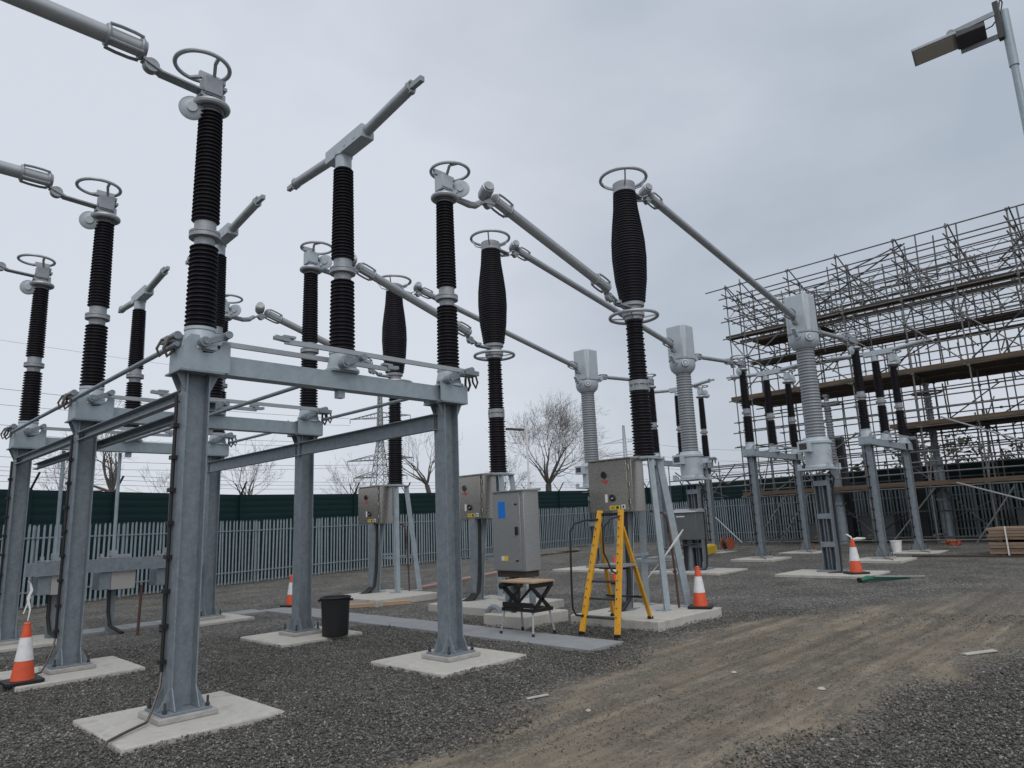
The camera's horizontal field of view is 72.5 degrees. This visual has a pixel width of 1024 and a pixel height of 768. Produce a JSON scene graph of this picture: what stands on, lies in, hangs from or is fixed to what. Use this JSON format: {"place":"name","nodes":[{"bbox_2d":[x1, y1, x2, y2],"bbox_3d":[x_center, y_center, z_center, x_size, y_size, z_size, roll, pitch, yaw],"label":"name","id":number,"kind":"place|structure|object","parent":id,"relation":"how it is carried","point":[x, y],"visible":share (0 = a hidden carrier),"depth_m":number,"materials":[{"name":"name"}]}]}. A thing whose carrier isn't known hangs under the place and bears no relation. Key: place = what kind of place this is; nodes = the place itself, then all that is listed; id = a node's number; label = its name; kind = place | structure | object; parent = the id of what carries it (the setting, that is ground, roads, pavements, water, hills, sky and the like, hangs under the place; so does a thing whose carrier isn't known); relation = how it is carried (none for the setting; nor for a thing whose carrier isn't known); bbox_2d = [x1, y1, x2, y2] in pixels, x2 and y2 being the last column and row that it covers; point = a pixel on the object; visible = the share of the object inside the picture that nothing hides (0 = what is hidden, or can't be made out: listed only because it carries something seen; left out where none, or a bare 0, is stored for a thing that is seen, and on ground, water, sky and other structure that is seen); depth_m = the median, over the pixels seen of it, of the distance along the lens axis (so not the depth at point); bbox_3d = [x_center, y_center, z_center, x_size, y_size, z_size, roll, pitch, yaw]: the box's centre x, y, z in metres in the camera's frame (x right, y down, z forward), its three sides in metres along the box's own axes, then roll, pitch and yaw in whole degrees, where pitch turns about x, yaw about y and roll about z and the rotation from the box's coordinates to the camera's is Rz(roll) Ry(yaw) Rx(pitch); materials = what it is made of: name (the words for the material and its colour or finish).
{"place":"outdoors","nodes":[
{"label":"outdoors","id":0,"kind":"place"},
{"bbox_2d":[0,537,1023,767],"bbox_3d":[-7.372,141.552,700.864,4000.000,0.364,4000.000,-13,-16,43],"label":"ground","id":1,"kind":"structure","parent":0,"point":[975,586],"depth_m":9.14,"materials":[{"name":"gravel"}]},
{"bbox_2d":[0,634,56,652],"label":"concrete pad","id":2,"kind":"object","parent":1,"relation":"on","point":[40,641],"visible":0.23,"depth_m":12.97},
{"bbox_2d":[0,447,37,645],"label":"steel column","id":3,"kind":"structure","parent":2,"relation":"on","point":[15,517],"depth_m":13.48,"materials":[{"name":"grey"}]},
{"bbox_2d":[9,427,228,457],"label":"support beam","id":4,"kind":"structure","parent":3,"relation":"on","point":[18,438],"depth_m":15.06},
{"bbox_2d":[0,253,55,434],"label":"post insulator","id":5,"kind":"object","parent":4,"relation":"on","point":[39,285],"visible":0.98,"depth_m":14.24,"materials":[{"name":"ceramic"}]},
{"bbox_2d":[118,266,169,441],"bbox_3d":[-8.344,-0.472,15.553,3.748,3.485,0.470,-13,-16,43],"label":"rotating insulator","id":6,"kind":"object","parent":4,"relation":"on","point":[140,297],"visible":0.73,"depth_m":15.54,"materials":[{"name":"ceramic"}]},
{"bbox_2d":[209,294,254,444],"bbox_3d":[-6.944,-0.312,17.183,0.683,3.696,0.983,-6,-12,18],"label":"post insulator","id":7,"kind":"object","parent":4,"relation":"on","point":[233,312],"visible":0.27,"depth_m":17.21,"materials":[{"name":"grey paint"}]},
{"bbox_2d":[31,451,65,638],"bbox_3d":[-9.050,3.189,13.971,0.609,3.743,0.680,-13,-16,43],"label":"drive box","id":8,"kind":"object","parent":1,"relation":"on","point":[45,585],"visible":0.62,"depth_m":13.69,"materials":[{"name":"metal"}]},
{"bbox_2d":[24,553,203,576],"bbox_3d":[-8.116,3.741,14.508,0.090,0.250,3.350,-13,-16,43],"label":"mechanism rail","id":9,"kind":"object","parent":8,"relation":"attached to","point":[95,565],"visible":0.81,"depth_m":14.29,"materials":[{"name":"metal"}]},
{"bbox_2d":[0,656,144,691],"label":"concrete pad","id":10,"kind":"object","parent":1,"relation":"on","point":[110,665],"visible":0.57,"depth_m":9.93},
{"bbox_2d":[0,622,44,687],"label":"traffic cone","id":11,"kind":"object","parent":10,"relation":"on","point":[22,673],"visible":1,"depth_m":9.36,"materials":[{"name":"orange plastic"}]},
{"bbox_2d":[0,418,104,690],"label":"steel column","id":12,"kind":"structure","parent":10,"relation":"on","point":[68,655],"depth_m":10.53,"materials":[{"name":"grey"}]},
{"bbox_2d":[97,401,216,447],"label":"cross beam","id":13,"kind":"structure","parent":12,"relation":"attached to","point":[155,425],"depth_m":9.81,"materials":[{"name":"metal"}]},
{"bbox_2d":[68,393,322,435],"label":"support beam","id":14,"kind":"structure","parent":12,"relation":"on","point":[81,408],"depth_m":12.38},
{"bbox_2d":[53,177,121,403],"bbox_3d":[-6.946,-1.492,11.256,0.683,3.696,0.973,-30,-30,67],"label":"post insulator","id":15,"kind":"object","parent":14,"relation":"on","point":[102,220],"visible":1,"depth_m":11.34,"materials":[{"name":"ceramic"}]},
{"bbox_2d":[0,160,64,198],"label":"conductor tube","id":16,"kind":"object","parent":15,"relation":"attached to","point":[22,172],"visible":1,"depth_m":10.93,"materials":[{"name":"metal"}]},
{"bbox_2d":[72,341,179,400],"bbox_3d":[-5.239,-0.112,9.291,4.144,0.060,0.060,-13,-16,43],"label":"drive tube","id":17,"kind":"object","parent":14,"relation":"attached to","point":[130,368],"visible":1,"depth_m":8.99,"materials":[{"name":"metal"}]},
{"bbox_2d":[185,194,265,415],"bbox_3d":[-5.329,-1.172,12.650,3.748,3.485,0.470,-13,-16,43],"label":"rotating insulator","id":18,"kind":"object","parent":14,"relation":"on","point":[229,232],"visible":0.29,"depth_m":12.60,"materials":[{"name":"ceramic"}]},
{"bbox_2d":[150,389,331,424],"bbox_3d":[-4.735,0.445,12.620,0.280,0.364,3.357,-13,-16,43],"label":"earthing blade","id":19,"kind":"object","parent":14,"relation":"attached to","point":[325,411],"visible":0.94,"depth_m":12.93,"materials":[{"name":"metal"}]},
{"bbox_2d":[297,241,331,421],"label":"post insulator","id":20,"kind":"object","parent":14,"relation":"on","point":[313,267],"visible":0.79,"depth_m":14.07,"materials":[{"name":"ceramic"}]},
{"bbox_2d":[32,400,156,491],"bbox_3d":[-23.412,5.543,38.748,4.858,10.151,5.584,-8,-13,28],"label":"bare tree","id":21,"kind":"object","parent":1,"relation":"on","point":[112,479],"visible":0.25,"depth_m":38.95,"materials":[{"name":"brown plant"}]},
{"bbox_2d":[92,453,135,633],"bbox_3d":[-8.305,3.307,14.716,0.609,3.743,0.680,-13,-16,43],"label":"drive box","id":22,"kind":"object","parent":1,"relation":"on","point":[111,582],"visible":0.91,"depth_m":14.48,"materials":[{"name":"metal"}]},
{"bbox_2d":[33,609,266,635],"bbox_3d":[-9.792,5.023,13.598,0.759,0.068,10.192,-13,-16,43],"label":"trench cover run","id":23,"kind":"object","parent":1,"relation":"on","point":[124,627],"visible":0.43,"depth_m":15.12,"materials":[{"name":"concrete"}]},
{"bbox_2d":[73,691,284,754],"bbox_3d":[-3.493,3.621,7.322,1.580,0.280,1.580,-13,-16,43],"label":"concrete pad","id":24,"kind":"object","parent":1,"relation":"on","point":[235,711],"visible":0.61,"depth_m":7.05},
{"bbox_2d":[97,368,224,754],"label":"steel column","id":25,"kind":"structure","parent":24,"relation":"on","point":[178,698],"depth_m":7.62,"materials":[{"name":"metal"}]},
{"bbox_2d":[75,390,180,440],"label":"cross beam","id":26,"kind":"structure","parent":25,"relation":"attached to","point":[161,404],"depth_m":9.20,"materials":[{"name":"metal"}]},
{"bbox_2d":[169,334,467,403],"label":"support beam","id":27,"kind":"structure","parent":25,"relation":"on","point":[189,354],"depth_m":8.95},
{"bbox_2d":[147,48,231,350],"bbox_3d":[-3.931,-2.192,8.352,0.683,3.696,0.973,-30,-30,67],"label":"post insulator","id":28,"kind":"object","parent":27,"relation":"on","point":[207,107],"visible":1,"depth_m":8.42,"materials":[{"name":"ceramic"}]},
{"bbox_2d":[0,0,162,76],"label":"conductor tube","id":29,"kind":"object","parent":28,"relation":"attached to","point":[107,34],"visible":0.99,"depth_m":7.86,"materials":[{"name":"metal"}]},
{"bbox_2d":[155,331,398,371],"bbox_3d":[-2.884,-0.278,9.158,0.280,0.364,3.357,-13,-16,43],"label":"earthing blade","id":30,"kind":"object","parent":27,"relation":"attached to","point":[168,340],"visible":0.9,"depth_m":8.89,"materials":[{"name":"metal"}]},
{"bbox_2d":[287,75,424,374],"bbox_3d":[-2.314,-1.872,9.747,3.748,3.485,0.470,-13,-16,43],"label":"rotating insulator","id":31,"kind":"object","parent":27,"relation":"on","point":[340,154],"visible":0.97,"depth_m":9.67,"materials":[{"name":"ceramic"}]},
{"bbox_2d":[273,335,478,391],"bbox_3d":[-1.720,-0.255,9.717,0.280,0.364,3.357,-13,-16,43],"label":"earthing blade","id":32,"kind":"object","parent":27,"relation":"attached to","point":[471,372],"visible":0.87,"depth_m":9.66,"materials":[{"name":"metal"}]},
{"bbox_2d":[429,161,482,386],"bbox_3d":[-0.914,-1.712,11.376,0.683,3.696,0.983,-6,-12,18],"label":"post insulator","id":33,"kind":"object","parent":27,"relation":"on","point":[450,191],"visible":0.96,"depth_m":11.10,"materials":[{"name":"ceramic"}]},
{"bbox_2d":[156,613,254,626],"bbox_3d":[-6.923,5.433,15.729,1.580,0.280,1.580,-13,-15,42],"label":"concrete pad","id":34,"kind":"object","parent":1,"relation":"on","point":[229,618],"visible":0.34,"depth_m":15.52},
{"bbox_2d":[200,455,227,620],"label":"steel column","id":35,"kind":"structure","parent":34,"relation":"on","point":[208,610],"depth_m":16.09,"materials":[{"name":"grey"}]},
{"bbox_2d":[207,444,296,472],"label":"cross beam","id":36,"kind":"structure","parent":35,"relation":"attached to","point":[270,455],"depth_m":14.68,"materials":[{"name":"metal"}]},
{"bbox_2d":[240,626,361,647],"bbox_3d":[-3.851,4.720,12.771,1.580,0.280,1.580,-13,-15,43],"label":"concrete pad","id":37,"kind":"object","parent":1,"relation":"on","point":[273,638],"visible":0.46,"depth_m":12.35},
{"bbox_2d":[278,433,322,636],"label":"steel column","id":38,"kind":"structure","parent":37,"relation":"on","point":[301,623],"depth_m":13.17,"materials":[{"name":"grey"}]},
{"bbox_2d":[318,595,352,636],"bbox_3d":[-3.173,4.162,12.552,0.560,0.675,0.560,-13,-16,43],"label":"black bin","id":39,"kind":"object","parent":37,"relation":"on","point":[335,614],"visible":1,"depth_m":12.36,"materials":[{"name":"plastic"}]},
{"bbox_2d":[0,470,613,606],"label":"green screen fence","id":40,"kind":"object","parent":1,"relation":"on","point":[139,507],"visible":0.41,"depth_m":29.72,"materials":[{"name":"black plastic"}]},
{"bbox_2d":[0,507,614,609],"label":"palisade fence","id":41,"kind":"object","parent":1,"relation":"on","point":[257,530],"visible":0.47,"depth_m":28.38,"materials":[{"name":"metal"}]},
{"bbox_2d":[347,396,413,484],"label":"pylon","id":42,"kind":"object","parent":1,"relation":"on","point":[378,412],"visible":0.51,"depth_m":247.03,"materials":[{"name":"silver metal"}]},
{"bbox_2d":[342,589,436,606],"bbox_3d":[-3.453,5.782,18.736,2.300,0.280,2.000,-13,-16,43],"label":"concrete pad","id":43,"kind":"object","parent":1,"relation":"on","point":[378,599],"visible":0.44,"depth_m":18.22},
{"bbox_2d":[357,274,422,593],"bbox_3d":[-3.616,1.402,20.407,1.904,9.270,1.358,-1,-11,-5],"label":"circuit breaker","id":44,"kind":"object","parent":43,"relation":"on","point":[378,505],"visible":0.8,"depth_m":19.93,"materials":[{"name":"black"}]},
{"bbox_2d":[255,309,375,374],"bbox_3d":[-5.254,-1.127,19.044,0.256,1.328,3.606,-13,-16,43],"label":"conductor tube","id":45,"kind":"object","parent":44,"relation":"attached to","point":[278,319],"visible":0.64,"depth_m":18.38,"materials":[{"name":"metal"}]},
{"bbox_2d":[414,287,580,373],"bbox_3d":[-0.212,-1.729,24.424,0.256,1.855,7.937,-13,-16,43],"label":"conductor tube","id":46,"kind":"object","parent":44,"relation":"attached to","point":[461,310],"visible":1,"depth_m":24.73,"materials":[{"name":"metal"}]},
{"bbox_2d":[263,607,622,652],"bbox_3d":[-2.234,4.792,13.975,10.292,0.068,0.859,-13,-16,43],"label":"trench cover run","id":47,"kind":"object","parent":1,"relation":"on","point":[569,643],"visible":0.66,"depth_m":12.05,"materials":[{"name":"concrete"}]},
{"bbox_2d":[498,578,555,636],"bbox_3d":[0.215,3.831,11.988,0.826,0.899,0.715,-13,-16,43],"label":"folding workbench","id":48,"kind":"object","parent":47,"relation":"on","point":[516,605],"visible":0.98,"depth_m":11.89,"materials":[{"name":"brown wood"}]},
{"bbox_2d":[371,646,526,678],"bbox_3d":[-0.893,4.034,9.922,1.580,0.280,1.580,-13,-15,43],"label":"concrete pad","id":49,"kind":"object","parent":1,"relation":"on","point":[415,661],"visible":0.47,"depth_m":9.62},
{"bbox_2d":[422,400,479,662],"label":"steel column","id":50,"kind":"structure","parent":49,"relation":"on","point":[450,645],"depth_m":10.27,"materials":[{"name":"metal"}]},
{"bbox_2d":[295,414,437,455],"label":"cross beam","id":51,"kind":"structure","parent":50,"relation":"attached to","point":[412,426],"depth_m":11.74,"materials":[{"name":"metal"}]},
{"bbox_2d":[428,595,563,615],"bbox_3d":[-0.368,5.094,15.903,2.400,0.280,2.000,-13,-16,43],"label":"concrete pad","id":52,"kind":"object","parent":1,"relation":"on","point":[477,607],"visible":0.37,"depth_m":15.63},
{"bbox_2d":[459,229,529,601],"bbox_3d":[-0.601,0.702,17.503,1.904,9.270,1.358,-1,-11,-5],"label":"circuit breaker","id":53,"kind":"object","parent":52,"relation":"on","point":[475,500],"visible":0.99,"depth_m":17.27,"materials":[{"name":"black"}]},
{"bbox_2d":[354,262,474,344],"bbox_3d":[-2.239,-1.827,16.140,0.256,1.328,3.606,-13,-16,43],"label":"conductor tube","id":54,"kind":"object","parent":53,"relation":"attached to","point":[371,275],"visible":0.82,"depth_m":15.88,"materials":[{"name":"metal"}]},
{"bbox_2d":[510,247,675,352],"bbox_3d":[2.803,-2.429,21.521,0.256,1.855,7.937,-13,-16,43],"label":"conductor tube","id":55,"kind":"object","parent":53,"relation":"attached to","point":[525,255],"visible":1,"depth_m":20.66,"materials":[{"name":"metal"}]},
{"bbox_2d":[0,611,1023,767],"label":"gravel chippings","id":56,"kind":"object","parent":1,"relation":"on","point":[379,689],"visible":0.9,"depth_m":7.19,"materials":[{"name":"gravel"}]},
{"bbox_2d":[484,608,568,628],"bbox_3d":[0.275,4.543,13.498,1.100,0.280,1.240,-13,-16,43],"label":"concrete pad","id":57,"kind":"object","parent":1,"relation":"on","point":[512,620],"visible":0.53,"depth_m":13.13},
{"bbox_2d":[486,484,540,612],"bbox_3d":[0.016,3.333,13.722,1.036,2.680,0.658,-13,-16,43],"label":"control kiosk","id":58,"kind":"object","parent":57,"relation":"on","point":[516,539],"visible":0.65,"depth_m":13.57,"materials":[{"name":"grey metal"}]},
{"bbox_2d":[485,391,615,490],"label":"bare tree","id":59,"kind":"object","parent":1,"relation":"on","point":[551,426],"visible":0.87,"depth_m":69.17,"materials":[{"name":"brown plant"}]},
{"bbox_2d":[552,566,637,572],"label":"concrete pad","id":60,"kind":"object","parent":1,"relation":"on","point":[580,569],"visible":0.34,"depth_m":25.27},
{"bbox_2d":[582,492,602,567],"bbox_3d":[3.060,5.385,26.043,0.768,2.896,0.925,-13,-16,43],"label":"transformer support","id":61,"kind":"object","parent":60,"relation":"on","point":[599,560],"visible":0.27,"depth_m":26.16,"materials":[{"name":"metal"}]},
{"bbox_2d":[573,349,602,488],"bbox_3d":[3.065,1.405,27.058,0.959,5.461,1.698,-13,-16,43],"label":"current transformer","id":62,"kind":"object","parent":61,"relation":"on","point":[587,381],"visible":0.9,"depth_m":26.86,"materials":[{"name":"ceramic"}]},
{"bbox_2d":[569,509,653,637],"bbox_3d":[1.741,3.200,12.092,0.895,2.008,1.609,-10,-13,32],"label":"platform ladder","id":63,"kind":"object","parent":1,"relation":"on","point":[619,565],"visible":1,"depth_m":11.80,"materials":[{"name":"yellow plastic"}]},
{"bbox_2d":[570,602,721,631],"bbox_3d":[2.554,4.443,13.227,1.960,0.280,2.160,-13,-16,43],"label":"concrete pad","id":64,"kind":"object","parent":1,"relation":"on","point":[675,616],"visible":0.66,"depth_m":12.68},
{"bbox_2d":[585,166,691,611],"bbox_3d":[2.428,-0.001,14.586,1.904,9.270,1.358,-1,-11,-5],"label":"circuit breaker","id":65,"kind":"object","parent":64,"relation":"on","point":[616,485],"visible":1,"depth_m":14.28,"materials":[{"name":"metal"}]},
{"bbox_2d":[482,193,614,302],"bbox_3d":[0.776,-2.527,13.237,0.256,1.328,3.606,-13,-16,43],"label":"conductor tube","id":66,"kind":"object","parent":65,"relation":"attached to","point":[496,201],"visible":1,"depth_m":13.07,"materials":[{"name":"metal"}]},
{"bbox_2d":[642,192,797,325],"bbox_3d":[5.818,-3.129,18.618,0.256,1.855,7.937,-13,-16,43],"label":"conductor tube","id":67,"kind":"object","parent":65,"relation":"attached to","point":[663,208],"visible":0.97,"depth_m":18.04,"materials":[{"name":"metal"}]},
{"bbox_2d":[650,568,747,574],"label":"concrete pad","id":68,"kind":"object","parent":1,"relation":"on","point":[718,571],"visible":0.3,"depth_m":22.14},
{"bbox_2d":[664,508,704,570],"bbox_3d":[5.544,5.097,22.869,1.440,1.978,0.800,-13,-16,43],"label":"junction box","id":69,"kind":"object","parent":68,"relation":"on","point":[690,522],"visible":0.72,"depth_m":22.63,"materials":[{"name":"grey metal"}]},
{"bbox_2d":[681,481,714,570],"bbox_3d":[6.075,4.686,23.140,0.768,2.896,0.925,-13,-16,43],"label":"transformer support","id":70,"kind":"object","parent":68,"relation":"on","point":[700,550],"visible":0.73,"depth_m":23.20,"materials":[{"name":"metal"}]},
{"bbox_2d":[666,324,711,482],"bbox_3d":[6.080,0.705,24.155,0.959,5.461,1.698,-13,-16,43],"label":"current transformer","id":71,"kind":"object","parent":70,"relation":"on","point":[683,358],"visible":1,"depth_m":23.89,"materials":[{"name":"ceramic"}]},
{"bbox_2d":[379,612,1023,767],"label":"dirt grit","id":72,"kind":"object","parent":1,"relation":"on","point":[652,705],"visible":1,"depth_m":7.54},
{"bbox_2d":[731,557,791,561],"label":"concrete pad","id":73,"kind":"object","parent":1,"relation":"on","point":[750,559],"visible":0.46,"depth_m":25.65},
{"bbox_2d":[745,456,772,558],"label":"steel column","id":74,"kind":"structure","parent":73,"relation":"on","point":[761,550],"depth_m":26.48,"materials":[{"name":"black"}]},
{"bbox_2d":[779,551,821,553],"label":"concrete pad","id":75,"kind":"object","parent":1,"relation":"on","point":[796,552],"visible":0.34,"depth_m":28.61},
{"bbox_2d":[789,459,816,551],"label":"steel column","id":76,"kind":"structure","parent":75,"relation":"on","point":[806,545],"depth_m":29.38,"materials":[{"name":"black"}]},
{"bbox_2d":[742,445,803,460],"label":"support beam","id":77,"kind":"structure","parent":76,"relation":"on","point":[775,455],"depth_m":27.95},
{"bbox_2d":[730,354,756,449],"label":"post insulator","id":78,"kind":"object","parent":77,"relation":"on","point":[741,369],"visible":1,"depth_m":27.23,"materials":[{"name":"ceramic"}]},
{"bbox_2d":[726,364,797,451],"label":"rotating insulator","id":79,"kind":"object","parent":77,"relation":"on","point":[770,416],"visible":0.97,"depth_m":28.69,"materials":[{"name":"ceramic"}]},
{"bbox_2d":[782,369,801,453],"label":"post insulator","id":80,"kind":"object","parent":77,"relation":"on","point":[789,379],"visible":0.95,"depth_m":30.23,"materials":[{"name":"ceramic"}]},
{"bbox_2d":[634,447,1023,540],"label":"green screen fence","id":81,"kind":"object","parent":1,"relation":"on","point":[678,494],"visible":0.23,"depth_m":37.88,"materials":[{"name":"black plastic"}]},
{"bbox_2d":[634,483,1023,540],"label":"palisade fence","id":82,"kind":"object","parent":1,"relation":"on","point":[976,512],"visible":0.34,"depth_m":35.68,"materials":[{"name":"metal"}]},
{"bbox_2d":[775,569,889,578],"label":"concrete pad","id":83,"kind":"object","parent":1,"relation":"on","point":[808,573],"visible":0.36,"depth_m":19.42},
{"bbox_2d":[806,471,848,572],"bbox_3d":[9.090,3.986,20.236,0.768,2.896,0.925,-13,-16,43],"label":"transformer support","id":84,"kind":"object","parent":83,"relation":"on","point":[829,538],"visible":0.99,"depth_m":20.33,"materials":[{"name":"metal"}]},
{"bbox_2d":[783,293,841,472],"bbox_3d":[9.095,0.005,21.252,0.959,5.461,1.698,-13,-16,43],"label":"current transformer","id":85,"kind":"object","parent":84,"relation":"on","point":[814,446],"visible":1,"depth_m":20.98,"materials":[{"name":"ceramic"}]},
{"bbox_2d":[821,394,849,544],"bbox_3d":[15.386,4.003,33.266,1.274,7.095,1.274,-13,-16,43],"label":"surge arrester","id":86,"kind":"object","parent":1,"relation":"on","point":[840,503],"visible":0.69,"depth_m":32.94,"materials":[{"name":"metal"}]},
{"bbox_2d":[668,203,1023,545],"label":"scaffold","id":87,"kind":"object","parent":1,"relation":"on","point":[1012,362],"visible":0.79,"depth_m":32.85,"materials":[{"name":"metal"}]},
{"bbox_2d":[835,437,858,541],"bbox_3d":[16.754,5.256,35.115,0.700,5.200,0.700,-13,-16,43],"label":"steel stanchion","id":88,"kind":"object","parent":1,"relation":"on","point":[848,500],"visible":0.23,"depth_m":35.03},
{"bbox_2d":[849,557,916,562],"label":"concrete pad","id":89,"kind":"object","parent":1,"relation":"on","point":[894,560],"visible":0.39,"depth_m":22.72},
{"bbox_2d":[859,444,895,559],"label":"steel column","id":90,"kind":"structure","parent":89,"relation":"on","point":[882,551],"depth_m":23.57,"materials":[{"name":"metal"}]},
{"bbox_2d":[776,428,1023,476],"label":"hedge","id":91,"kind":"object","parent":1,"relation":"on","point":[1021,445],"visible":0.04,"depth_m":54.21,"materials":[{"name":"brown plant"}]},
{"bbox_2d":[907,432,932,538],"bbox_3d":[19.169,4.721,32.928,0.700,5.200,0.700,-13,-16,43],"label":"steel stanchion","id":92,"kind":"object","parent":1,"relation":"on","point":[924,516],"depth_m":32.80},
{"bbox_2d":[891,550,948,553],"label":"concrete pad","id":93,"kind":"object","parent":1,"relation":"on","point":[931,551],"visible":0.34,"depth_m":25.77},
{"bbox_2d":[897,449,930,552],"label":"steel column","id":94,"kind":"structure","parent":93,"relation":"on","point":[919,545],"depth_m":26.48,"materials":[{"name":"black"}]},
{"bbox_2d":[858,432,912,450],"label":"support beam","id":95,"kind":"structure","parent":94,"relation":"on","point":[886,444],"depth_m":25.00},
{"bbox_2d":[841,331,873,436],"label":"post insulator","id":96,"kind":"object","parent":95,"relation":"on","point":[861,395],"visible":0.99,"depth_m":24.33,"materials":[{"name":"ceramic"}]},
{"bbox_2d":[826,338,931,439],"bbox_3d":[13.690,0.355,25.829,3.748,3.485,0.470,-13,-16,43],"label":"rotating insulator","id":97,"kind":"object","parent":95,"relation":"on","point":[881,401],"visible":0.99,"depth_m":25.77,"materials":[{"name":"ceramic"}]},
{"bbox_2d":[885,350,910,442],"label":"post insulator","id":98,"kind":"object","parent":95,"relation":"on","point":[894,362],"visible":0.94,"depth_m":27.31,"materials":[{"name":"ceramic"}]},
{"bbox_2d":[911,383,954,542],"bbox_3d":[19.037,3.458,31.268,1.274,7.095,1.274,-13,-16,43],"label":"surge arrester","id":99,"kind":"object","parent":1,"relation":"on","point":[946,502],"visible":0.73,"depth_m":31.01,"materials":[{"name":"metal"}]},
{"bbox_2d":[911,0,1023,132],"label":"lamp post","id":100,"kind":"object","parent":1,"relation":"on","point":[968,36],"visible":1,"depth_m":12.69,"materials":[{"name":"metal"}]},
{"bbox_2d":[985,526,1023,554],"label":"timber stack","id":101,"kind":"object","parent":1,"relation":"on","point":[1010,539],"visible":1,"depth_m":22.85,"materials":[{"name":"brown"}]},
{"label":"concrete pad","id":102,"kind":"object","parent":1,"relation":"on","visible":0},
{"bbox_2d":[703,468,723,551],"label":"steel column","id":103,"kind":"structure","parent":102,"relation":"on","point":[709,499],"depth_m":32.32,"materials":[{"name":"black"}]},
{"bbox_2d":[0,0,1023,494],"label":"sky","id":104,"kind":"structure","parent":0,"point":[788,134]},
{"bbox_2d":[859,514,901,541],"bbox_3d":[17.688,6.915,33.492,1.560,1.250,0.860,-13,-16,43],"label":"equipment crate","id":105,"kind":"object","parent":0,"point":[893,530],"visible":0.66,"depth_m":33.06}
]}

